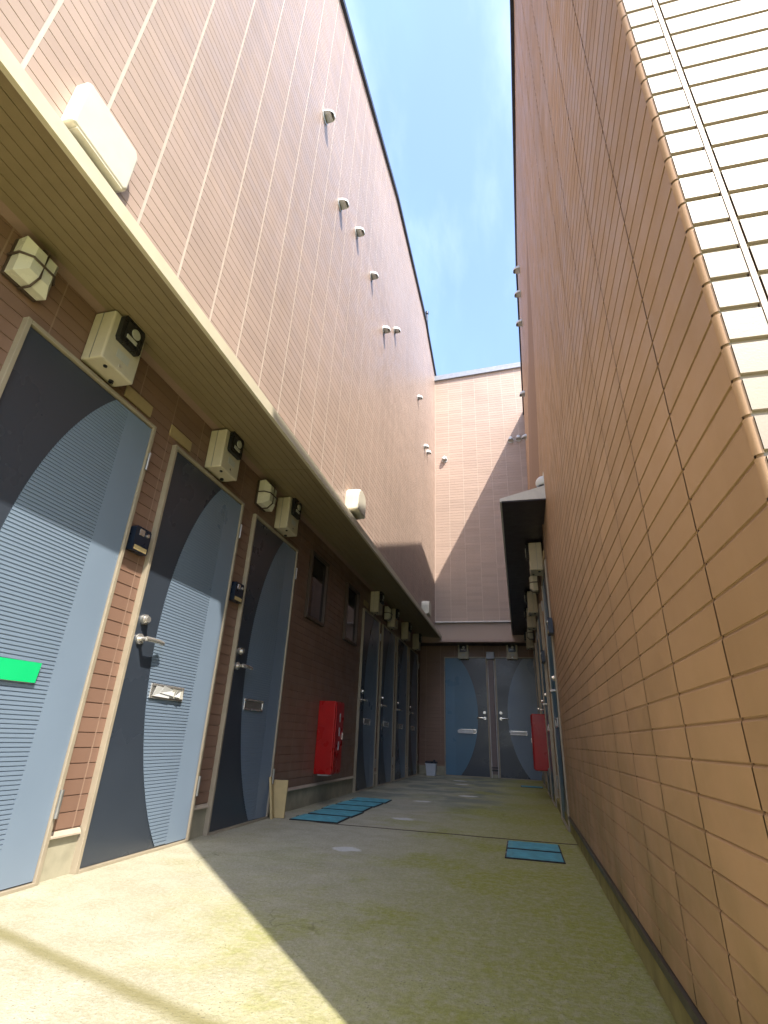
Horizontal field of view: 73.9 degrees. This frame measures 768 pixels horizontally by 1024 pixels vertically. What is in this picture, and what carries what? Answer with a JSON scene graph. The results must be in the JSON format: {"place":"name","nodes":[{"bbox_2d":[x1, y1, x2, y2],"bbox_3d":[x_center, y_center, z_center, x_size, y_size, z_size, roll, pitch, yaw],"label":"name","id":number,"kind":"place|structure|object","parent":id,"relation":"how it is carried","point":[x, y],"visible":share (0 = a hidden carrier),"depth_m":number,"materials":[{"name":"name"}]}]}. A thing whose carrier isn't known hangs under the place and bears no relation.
{"place":"outdoors","nodes":[
{"label":"outdoors","id":0,"kind":"place"},
{"bbox_2d":[0,774,676,1023],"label":"ground","id":1,"kind":"structure","parent":0,"point":[419,899],"depth_m":1.62,"materials":[{"name":"concrete"}]},
{"bbox_2d":[0,0,441,896],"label":"apartment building","id":2,"kind":"structure","parent":1,"relation":"on","point":[222,256],"depth_m":2.87,"materials":[{"name":"tile"}]},
{"bbox_2d":[0,236,58,301],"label":"wall lamp","id":3,"kind":"object","parent":2,"relation":"attached to","point":[30,268],"visible":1,"depth_m":2.01,"materials":[{"name":"white glass"}]},
{"bbox_2d":[0,317,156,896],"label":"door","id":4,"kind":"structure","parent":2,"relation":"in","point":[75,456],"depth_m":2.08,"materials":[{"name":"metal"}]},
{"bbox_2d":[0,657,41,682],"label":"tape","id":5,"kind":"object","parent":4,"relation":"attached to","point":[18,670],"visible":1,"depth_m":1.91,"materials":[{"name":"green plastic"}]},
{"bbox_2d":[61,82,136,192],"bbox_3d":[-1.046,-1.381,1.901,0.056,0.238,0.270,-4,-25,14],"label":"exhaust cowl","id":6,"kind":"object","parent":2,"relation":"attached to","point":[93,126],"visible":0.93,"depth_m":1.86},
{"bbox_2d":[81,311,144,386],"bbox_3d":[-1.274,-0.778,2.441,0.151,0.294,0.214,-4,-25,14],"label":"electricity meter","id":7,"kind":"object","parent":2,"relation":"attached to","point":[112,351],"visible":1,"depth_m":2.39,"materials":[{"name":"beige plastic"}]},
{"bbox_2d":[115,315,144,356],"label":"window cover","id":8,"kind":"structure","parent":7,"relation":"in","point":[128,334],"depth_m":2.44,"materials":[{"name":"black plastic"}]},
{"bbox_2d":[124,385,152,417],"bbox_3d":[-1.280,-0.576,2.667,0.009,0.068,0.200,-4,-25,14],"label":"name plate","id":9,"kind":"object","parent":2,"relation":"attached to","point":[138,401],"visible":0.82,"depth_m":2.66,"materials":[{"name":"beige plastic"}]},
{"bbox_2d":[126,525,151,555],"bbox_3d":[-1.236,0.145,2.582,0.045,0.128,0.112,-4,-25,14],"label":"intercom","id":10,"kind":"object","parent":2,"relation":"attached to","point":[138,541],"visible":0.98,"depth_m":2.56,"materials":[{"name":"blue plastic"}]},
{"bbox_2d":[69,445,244,873],"bbox_3d":[-1.133,0.713,2.865,0.107,2.049,0.811,-4,-25,14],"label":"door","id":11,"kind":"structure","parent":2,"relation":"in","point":[145,784],"depth_m":2.75,"materials":[{"name":"metal"}]},
{"bbox_2d":[152,686,182,698],"bbox_3d":[-1.140,0.961,2.716,0.013,0.058,0.250,-4,-25,15],"label":"folded leaflet","id":12,"kind":"object","parent":11,"relation":"in","point":[164,692],"visible":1,"depth_m":2.70,"materials":[{"name":"white paper"}]},
{"bbox_2d":[169,425,191,451],"bbox_3d":[-1.192,-0.430,2.995,0.009,0.068,0.200,-4,-25,14],"label":"name plate","id":13,"kind":"object","parent":2,"relation":"attached to","point":[180,438],"visible":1,"depth_m":2.98,"materials":[{"name":"beige plastic"}]},
{"bbox_2d":[204,429,243,481],"bbox_3d":[-1.031,-0.368,3.342,0.151,0.294,0.214,-4,-25,14],"label":"electricity meter","id":14,"kind":"object","parent":2,"relation":"attached to","point":[224,454],"visible":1,"depth_m":3.28,"materials":[{"name":"beige plastic"}]},
{"bbox_2d":[227,431,243,459],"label":"window cover","id":15,"kind":"structure","parent":14,"relation":"in","point":[235,444],"depth_m":3.33,"materials":[{"name":"black plastic"}]},
{"bbox_2d":[229,581,243,603],"bbox_3d":[-0.998,0.547,3.466,0.045,0.128,0.112,-4,-25,14],"label":"intercom","id":16,"kind":"object","parent":2,"relation":"attached to","point":[236,592],"visible":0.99,"depth_m":3.44,"materials":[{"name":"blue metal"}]},
{"bbox_2d":[202,514,298,835],"bbox_3d":[-0.897,1.111,3.740,0.107,2.049,0.811,-4,-25,14],"label":"door","id":17,"kind":"structure","parent":2,"relation":"in","point":[244,757],"depth_m":3.65,"materials":[{"name":"metal"}]},
{"bbox_2d":[254,480,276,511],"bbox_3d":[-0.894,-0.125,3.919,0.115,0.224,0.183,-4,-25,14],"label":"wall lamp","id":18,"kind":"object","parent":2,"relation":"attached to","point":[265,496],"visible":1,"depth_m":3.87,"materials":[{"name":"white glass"}]},
{"bbox_2d":[274,497,301,536],"bbox_3d":[-0.787,0.042,4.244,0.151,0.294,0.214,-4,-25,14],"label":"electricity meter","id":19,"kind":"object","parent":2,"relation":"attached to","point":[288,514],"visible":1,"depth_m":4.18,"materials":[{"name":"beige plastic"}]},
{"bbox_2d":[291,498,301,519],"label":"window cover","id":20,"kind":"structure","parent":19,"relation":"in","point":[296,507],"depth_m":4.23,"materials":[{"name":"black plastic"}]},
{"bbox_2d":[304,550,329,626],"bbox_3d":[-0.650,0.744,4.928,0.050,0.640,0.460,-4,-25,14],"label":"window","id":21,"kind":"structure","parent":2,"relation":"in","point":[318,570],"depth_m":4.93,"materials":[{"name":"black glass"}]},
{"bbox_2d":[323,109,334,124],"bbox_3d":[-0.501,-3.674,4.731,0.098,0.142,0.118,-4,-25,14],"label":"vent hood","id":22,"kind":"object","parent":2,"relation":"attached to","point":[328,115],"visible":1,"depth_m":4.72,"materials":[{"name":"white metal"}]},
{"bbox_2d":[314,701,344,775],"bbox_3d":[-0.504,2.119,4.795,0.186,0.632,0.250,-4,-25,14],"label":"fire extinguisher box","id":23,"kind":"object","parent":2,"relation":"attached to","point":[328,749],"visible":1,"depth_m":4.71,"materials":[{"name":"red metal"}]},
{"bbox_2d":[331,703,344,772],"bbox_3d":[-0.428,2.109,4.780,0.011,0.596,0.224,-4,-25,14],"label":"door panel","id":24,"kind":"structure","parent":23,"relation":"in","point":[336,759],"depth_m":4.75,"materials":[{"name":"red metal"}]},
{"bbox_2d":[338,198,348,211],"bbox_3d":[-0.392,-3.048,5.044,0.094,0.137,0.114,-4,-25,14],"label":"vent hood","id":25,"kind":"object","parent":2,"relation":"attached to","point":[343,203],"visible":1,"depth_m":5.03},
{"bbox_2d":[342,582,359,645],"bbox_3d":[-0.385,1.190,5.909,0.050,0.640,0.460,-4,-25,14],"label":"window","id":26,"kind":"structure","parent":2,"relation":"in","point":[352,596],"depth_m":5.92,"materials":[{"name":"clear glass"}]},
{"bbox_2d":[345,489,365,519],"bbox_3d":[-0.261,-0.083,4.769,0.125,0.246,0.260,-4,-25,14],"label":"exhaust cowl","id":27,"kind":"object","parent":2,"relation":"on","point":[355,502],"visible":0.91,"depth_m":4.68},
{"bbox_2d":[355,227,364,238],"bbox_3d":[-0.258,-3.090,5.627,0.094,0.137,0.114,-4,-25,14],"label":"vent hood","id":28,"kind":"object","parent":2,"relation":"attached to","point":[359,231],"visible":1,"depth_m":5.61,"materials":[{"name":"white metal"}]},
{"bbox_2d":[352,608,380,792],"bbox_3d":[-0.187,2.304,6.365,0.107,2.049,0.811,-4,-25,14],"label":"door","id":29,"kind":"structure","parent":2,"relation":"in","point":[365,739],"depth_m":6.30,"materials":[{"name":"metal"}]},
{"bbox_2d":[370,271,378,280],"bbox_3d":[-0.112,-2.873,6.202,0.090,0.131,0.109,-4,-25,14],"label":"vent hood","id":30,"kind":"object","parent":2,"relation":"attached to","point":[374,275],"visible":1,"depth_m":6.19,"materials":[{"name":"white metal"}]},
{"bbox_2d":[370,591,383,614],"bbox_3d":[-0.085,1.224,6.843,0.151,0.294,0.214,-4,-25,14],"label":"electricity meter","id":31,"kind":"object","parent":2,"relation":"attached to","point":[377,601],"visible":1,"depth_m":6.77,"materials":[{"name":"beige plastic"}]},
{"bbox_2d":[379,591,383,603],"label":"window cover","id":32,"kind":"structure","parent":31,"relation":"in","point":[381,593],"depth_m":6.82,"materials":[{"name":"black plastic"}]},
{"bbox_2d":[375,624,396,785],"bbox_3d":[0.047,2.698,7.231,0.107,2.049,0.811,-4,-25,14],"label":"door","id":33,"kind":"structure","parent":2,"relation":"in","point":[384,759],"depth_m":7.18,"materials":[{"name":"metal"}]},
{"bbox_2d":[382,325,390,334],"bbox_3d":[0.039,-2.399,6.715,0.094,0.137,0.114,-4,-25,14],"label":"vent hood","id":34,"kind":"object","parent":2,"relation":"attached to","point":[385,329],"visible":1,"depth_m":6.70,"materials":[{"name":"white metal"}]},
{"bbox_2d":[383,606,392,621],"bbox_3d":[0.060,1.485,7.454,0.113,0.219,0.179,-4,-25,14],"label":"wall lamp","id":35,"kind":"object","parent":2,"relation":"attached to","point":[387,613],"visible":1,"depth_m":7.40,"materials":[{"name":"brown metal"}]},
{"bbox_2d":[387,609,399,629],"bbox_3d":[0.150,1.618,7.709,0.151,0.294,0.214,-4,-25,14],"label":"electricity meter","id":36,"kind":"object","parent":2,"relation":"attached to","point":[392,624],"visible":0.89,"depth_m":7.63,"materials":[{"name":"beige plastic"}]},
{"bbox_2d":[396,609,399,619],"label":"window cover","id":37,"kind":"structure","parent":36,"relation":"in","point":[397,611],"depth_m":7.68,"materials":[{"name":"black plastic"}]},
{"bbox_2d":[394,327,400,334],"bbox_3d":[0.198,-2.659,7.469,0.090,0.131,0.109,-4,-25,14],"label":"vent hood","id":38,"kind":"object","parent":2,"relation":"attached to","point":[397,330],"visible":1,"depth_m":7.45,"materials":[{"name":"white metal"}]},
{"bbox_2d":[392,637,408,780],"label":"door","id":39,"kind":"structure","parent":2,"relation":"in","point":[402,657],"depth_m":8.05,"materials":[{"name":"metal"}]},
{"bbox_2d":[401,622,411,640],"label":"electricity meter","id":40,"kind":"object","parent":2,"relation":"attached to","point":[406,629],"visible":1,"depth_m":8.50,"materials":[{"name":"beige plastic"}]},
{"bbox_2d":[408,622,411,632],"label":"window cover","id":41,"kind":"structure","parent":40,"relation":"in","point":[410,625],"depth_m":8.55,"materials":[{"name":"black plastic"}]},
{"bbox_2d":[406,647,418,776],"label":"door","id":42,"kind":"structure","parent":2,"relation":"in","point":[413,665],"depth_m":8.91,"materials":[{"name":"metal"}]},
{"bbox_2d":[412,633,421,650],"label":"electricity meter","id":43,"kind":"object","parent":2,"relation":"attached to","point":[416,641],"visible":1,"depth_m":9.37,"materials":[{"name":"beige plastic"}]},
{"bbox_2d":[414,633,421,642],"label":"window cover","id":44,"kind":"structure","parent":43,"relation":"in","point":[420,636],"depth_m":9.42,"materials":[{"name":"black plastic"}]},
{"bbox_2d":[421,601,430,616],"bbox_3d":[0.706,1.599,8.472,0.125,0.246,0.260,-4,-25,14],"label":"exhaust cowl","id":45,"kind":"object","parent":2,"relation":"on","point":[426,606],"visible":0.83,"depth_m":8.37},
{"bbox_2d":[269,777,273,818],"bbox_3d":[-0.820,2.081,3.722,0.017,0.270,0.060,-7,-24,-1],"label":"board","id":46,"kind":"object","parent":1,"relation":"on","point":[271,799],"visible":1,"depth_m":3.71,"materials":[{"name":"beige wood"}]},
{"bbox_2d":[269,780,288,817],"bbox_3d":[-0.775,2.118,3.772,0.110,0.245,0.018,0,-29,6],"label":"board","id":47,"kind":"object","parent":1,"relation":"on","point":[280,788],"visible":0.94,"depth_m":3.77,"materials":[{"name":"beige wood"}]},
{"bbox_2d":[289,814,349,823],"bbox_3d":[-0.469,2.245,3.744,0.366,0.012,0.295,-3,-24,13],"label":"meter lid","id":48,"kind":"object","parent":1,"relation":"on","point":[321,818],"visible":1,"depth_m":3.70,"materials":[{"name":"teal plastic"}]},
{"bbox_2d":[308,809,363,817],"bbox_3d":[-0.376,2.383,4.046,0.366,0.012,0.295,-4,-25,15],"label":"meter lid","id":49,"kind":"object","parent":1,"relation":"on","point":[342,813],"visible":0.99,"depth_m":4.00,"materials":[{"name":"teal plastic"}]},
{"bbox_2d":[321,804,371,811],"bbox_3d":[-0.314,2.523,4.356,0.366,0.012,0.295,-3,-24,12],"label":"meter lid","id":50,"kind":"object","parent":1,"relation":"on","point":[349,808],"visible":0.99,"depth_m":4.30,"materials":[{"name":"teal plastic"}]},
{"bbox_2d":[336,800,382,807],"bbox_3d":[-0.221,2.661,4.659,0.366,0.012,0.295,-4,-25,14],"label":"meter lid","id":51,"kind":"object","parent":1,"relation":"on","point":[361,803],"visible":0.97,"depth_m":4.61,"materials":[{"name":"teal plastic"}]},
{"bbox_2d":[349,797,391,803],"bbox_3d":[-0.129,2.799,4.961,0.366,0.012,0.295,-3,-24,12],"label":"meter lid","id":52,"kind":"object","parent":1,"relation":"on","point":[375,800],"visible":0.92,"depth_m":4.92,"materials":[{"name":"teal plastic"}]},
{"bbox_2d":[425,760,437,775],"bbox_3d":[0.825,4.457,8.903,0.200,0.249,0.163,-4,-25,14],"label":"tub","id":53,"kind":"object","parent":1,"relation":"on","point":[431,768],"visible":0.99,"depth_m":8.84,"materials":[{"name":"white plastic"}]},
{"bbox_2d":[419,362,542,780],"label":"apartment building","id":54,"kind":"structure","parent":1,"relation":"on","point":[479,422],"depth_m":9.90,"materials":[{"name":"brick"}]},
{"bbox_2d":[442,456,447,462],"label":"vent hood","id":55,"kind":"object","parent":54,"relation":"attached to","point":[444,459],"visible":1,"depth_m":11.10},
{"bbox_2d":[458,645,468,659],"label":"electricity meter","id":56,"kind":"object","parent":54,"relation":"attached to","point":[463,652],"visible":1,"depth_m":9.76,"materials":[{"name":"beige plastic"}]},
{"bbox_2d":[459,645,466,651],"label":"window cover","id":57,"kind":"structure","parent":56,"relation":"in","point":[462,648],"depth_m":9.77,"materials":[{"name":"black plastic"}]},
{"bbox_2d":[444,657,490,777],"bbox_3d":[1.515,3.721,9.396,0.811,2.049,0.106,-4,-25,14],"label":"door","id":58,"kind":"structure","parent":54,"relation":"in","point":[466,707],"depth_m":9.38,"materials":[{"name":"metal"}]},
{"bbox_2d":[458,729,472,733],"bbox_3d":[1.476,3.984,9.270,0.280,0.067,0.013,-4,-25,14],"label":"leaflet","id":59,"kind":"object","parent":58,"relation":"in","point":[465,731],"visible":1,"depth_m":9.27,"materials":[{"name":"white paper"}]},
{"bbox_2d":[486,652,498,778],"bbox_3d":[1.974,3.640,9.274,0.150,2.135,0.100,-4,-25,14],"label":"door frame","id":60,"kind":"object","parent":54,"relation":"attached to","point":[493,719],"visible":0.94,"depth_m":9.25,"materials":[{"name":"grey metal"}]},
{"bbox_2d":[508,436,513,442],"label":"vent hood","id":61,"kind":"object","parent":54,"relation":"attached to","point":[510,439],"visible":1,"depth_m":10.91,"materials":[{"name":"white metal"}]},
{"bbox_2d":[506,645,517,659],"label":"electricity meter","id":62,"kind":"object","parent":54,"relation":"attached to","point":[512,652],"visible":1,"depth_m":9.54,"materials":[{"name":"beige plastic"}]},
{"bbox_2d":[508,645,515,651],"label":"window cover","id":63,"kind":"structure","parent":62,"relation":"in","point":[511,648],"depth_m":9.56,"materials":[{"name":"black plastic"}]},
{"bbox_2d":[515,435,520,441],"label":"vent hood","id":64,"kind":"object","parent":54,"relation":"attached to","point":[518,438],"visible":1,"depth_m":10.87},
{"bbox_2d":[494,657,542,780],"bbox_3d":[2.443,3.662,9.172,0.811,2.049,0.106,-4,-25,14],"label":"door","id":65,"kind":"structure","parent":54,"relation":"in","point":[515,683],"depth_m":9.20,"materials":[{"name":"metal"}]},
{"bbox_2d":[521,785,542,787],"bbox_3d":[2.130,3.959,7.353,0.310,0.010,0.250,-4,-25,14],"label":"meter lid","id":66,"kind":"object","parent":1,"relation":"on","point":[531,786],"visible":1,"depth_m":7.30,"materials":[{"name":"teal plastic"}]},
{"bbox_2d":[506,840,561,853],"bbox_3d":[0.893,1.999,3.052,0.310,0.010,0.250,-4,-25,14],"label":"meter lid","id":67,"kind":"object","parent":1,"relation":"on","point":[540,847],"visible":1,"depth_m":3.02,"materials":[{"name":"teal plastic"}]},
{"bbox_2d":[505,849,565,863],"bbox_3d":[0.825,1.885,2.800,0.310,0.010,0.250,-4,-25,14],"label":"meter lid","id":68,"kind":"object","parent":1,"relation":"on","point":[538,856],"visible":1,"depth_m":2.76,"materials":[{"name":"teal plastic"}]},
{"bbox_2d":[500,0,767,1023],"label":"apartment building","id":69,"kind":"structure","parent":1,"relation":"on","point":[640,182],"depth_m":1.04,"materials":[{"name":"brown tile"}]},
{"bbox_2d":[513,265,519,273],"bbox_3d":[1.682,-3.073,6.486,0.084,0.123,0.102,-4,-25,14],"label":"vent hood","id":70,"kind":"object","parent":69,"relation":"attached to","point":[516,269],"visible":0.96,"depth_m":6.47,"materials":[{"name":"white metal"}]},
{"bbox_2d":[514,290,520,297],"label":"vent hood","id":71,"kind":"object","parent":69,"relation":"attached to","point":[517,294],"visible":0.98,"depth_m":6.70,"materials":[{"name":"white metal"}]},
{"bbox_2d":[516,319,522,327],"bbox_3d":[1.839,-2.566,6.949,0.084,0.123,0.102,-4,-25,14],"label":"vent hood","id":72,"kind":"object","parent":69,"relation":"attached to","point":[518,323],"visible":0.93,"depth_m":6.93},
{"bbox_2d":[519,390,524,396],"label":"vent hood","id":73,"kind":"object","parent":69,"relation":"attached to","point":[522,394],"visible":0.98,"depth_m":8.05,"materials":[{"name":"white metal"}]},
{"bbox_2d":[524,632,533,649],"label":"electricity meter","id":74,"kind":"object","parent":69,"relation":"attached to","point":[529,645],"visible":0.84,"depth_m":8.78,"materials":[{"name":"beige plastic"}]},
{"bbox_2d":[524,608,535,629],"bbox_3d":[2.102,1.544,7.350,0.151,0.294,0.214,-4,-25,14],"label":"electricity meter","id":75,"kind":"object","parent":69,"relation":"attached to","point":[531,622],"visible":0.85,"depth_m":7.25,"materials":[{"name":"beige plastic"}]},
{"bbox_2d":[524,608,526,619],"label":"window cover","id":76,"kind":"structure","parent":75,"relation":"in","point":[525,613],"depth_m":7.34,"materials":[{"name":"black plastic"}]},
{"bbox_2d":[526,629,533,639],"bbox_3d":[2.378,1.973,8.302,0.113,0.219,0.179,-4,-25,14],"label":"wall lamp","id":77,"kind":"object","parent":69,"relation":"attached to","point":[530,634],"visible":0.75,"depth_m":8.23,"materials":[{"name":"brown metal"}]},
{"bbox_2d":[524,591,537,615],"bbox_3d":[1.882,1.174,6.537,0.151,0.294,0.214,-4,-25,14],"label":"electricity meter","id":78,"kind":"object","parent":69,"relation":"attached to","point":[530,597],"visible":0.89,"depth_m":6.45,"materials":[{"name":"beige plastic"}]},
{"bbox_2d":[524,591,527,604],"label":"window cover","id":79,"kind":"structure","parent":78,"relation":"in","point":[525,596],"depth_m":6.53,"materials":[{"name":"black plastic"}]},
{"bbox_2d":[525,542,542,575],"bbox_3d":[1.459,0.463,4.973,0.151,0.294,0.214,-4,-25,14],"label":"electricity meter","id":80,"kind":"object","parent":69,"relation":"attached to","point":[533,552],"visible":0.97,"depth_m":4.89,"materials":[{"name":"beige plastic"}]},
{"bbox_2d":[525,544,528,561],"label":"window cover","id":81,"kind":"structure","parent":80,"relation":"in","point":[526,545],"depth_m":4.96,"materials":[{"name":"black plastic"}]},
{"bbox_2d":[528,576,539,593],"bbox_3d":[1.686,0.807,5.739,0.113,0.219,0.179,-4,-25,14],"label":"wall lamp","id":82,"kind":"object","parent":69,"relation":"attached to","point":[534,586],"visible":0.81,"depth_m":5.67,"materials":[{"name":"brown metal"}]},
{"bbox_2d":[530,714,548,771],"bbox_3d":[1.884,2.796,6.195,0.186,0.632,0.250,-4,-25,14],"label":"fire extinguisher box","id":83,"kind":"object","parent":69,"relation":"attached to","point":[539,744],"visible":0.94,"depth_m":6.09,"materials":[{"name":"red metal"}]},
{"bbox_2d":[530,715,534,768],"bbox_3d":[1.809,2.795,6.216,0.011,0.596,0.224,-4,-25,14],"label":"door panel","id":84,"kind":"structure","parent":83,"relation":"in","point":[530,715],"depth_m":6.13,"materials":[{"name":"red metal"}]},
{"bbox_2d":[535,474,544,486],"bbox_3d":[1.321,-0.246,4.235,0.118,0.135,0.118,14,-26,-24],"label":"dome vent","id":85,"kind":"object","parent":69,"relation":"attached to","point":[539,482],"visible":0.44,"depth_m":4.20,"materials":[{"name":"white plastic"}]},
{"bbox_2d":[533,643,546,787],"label":"door","id":86,"kind":"structure","parent":69,"relation":"in","point":[535,663],"depth_m":8.04,"materials":[{"name":"metal"}]},
{"bbox_2d":[540,650,544,663],"bbox_3d":[1.721,1.573,5.539,0.045,0.128,0.112,-4,-25,14],"label":"intercom","id":87,"kind":"object","parent":69,"relation":"attached to","point":[542,652],"visible":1,"depth_m":5.49,"materials":[{"name":"black plastic"}]},
{"bbox_2d":[535,623,551,797],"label":"door","id":88,"kind":"structure","parent":69,"relation":"in","point":[537,649],"depth_m":6.85,"materials":[{"name":"metal"}]},
{"bbox_2d":[537,604,559,807],"bbox_3d":[1.846,2.154,5.827,0.106,2.049,0.811,-4,-25,14],"label":"door","id":89,"kind":"structure","parent":69,"relation":"in","point":[540,634],"depth_m":5.69,"materials":[{"name":"metal"}]},
{"bbox_2d":[546,618,553,635],"bbox_3d":[1.336,0.926,4.116,0.045,0.128,0.112,-4,-25,14],"label":"intercom","id":90,"kind":"object","parent":69,"relation":"attached to","point":[549,621],"visible":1,"depth_m":4.07,"materials":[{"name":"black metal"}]},
{"bbox_2d":[541,560,570,831],"bbox_3d":[1.466,1.515,4.421,0.106,2.049,0.811,-4,-25,14],"label":"door","id":91,"kind":"structure","parent":69,"relation":"in","point":[545,605],"depth_m":4.39,"materials":[{"name":"metal"}]},
{"bbox_2d":[345,0,519,375],"label":"sky","id":92,"kind":"structure","parent":0,"point":[438,72],"materials":[{"name":"blue"}]}
]}

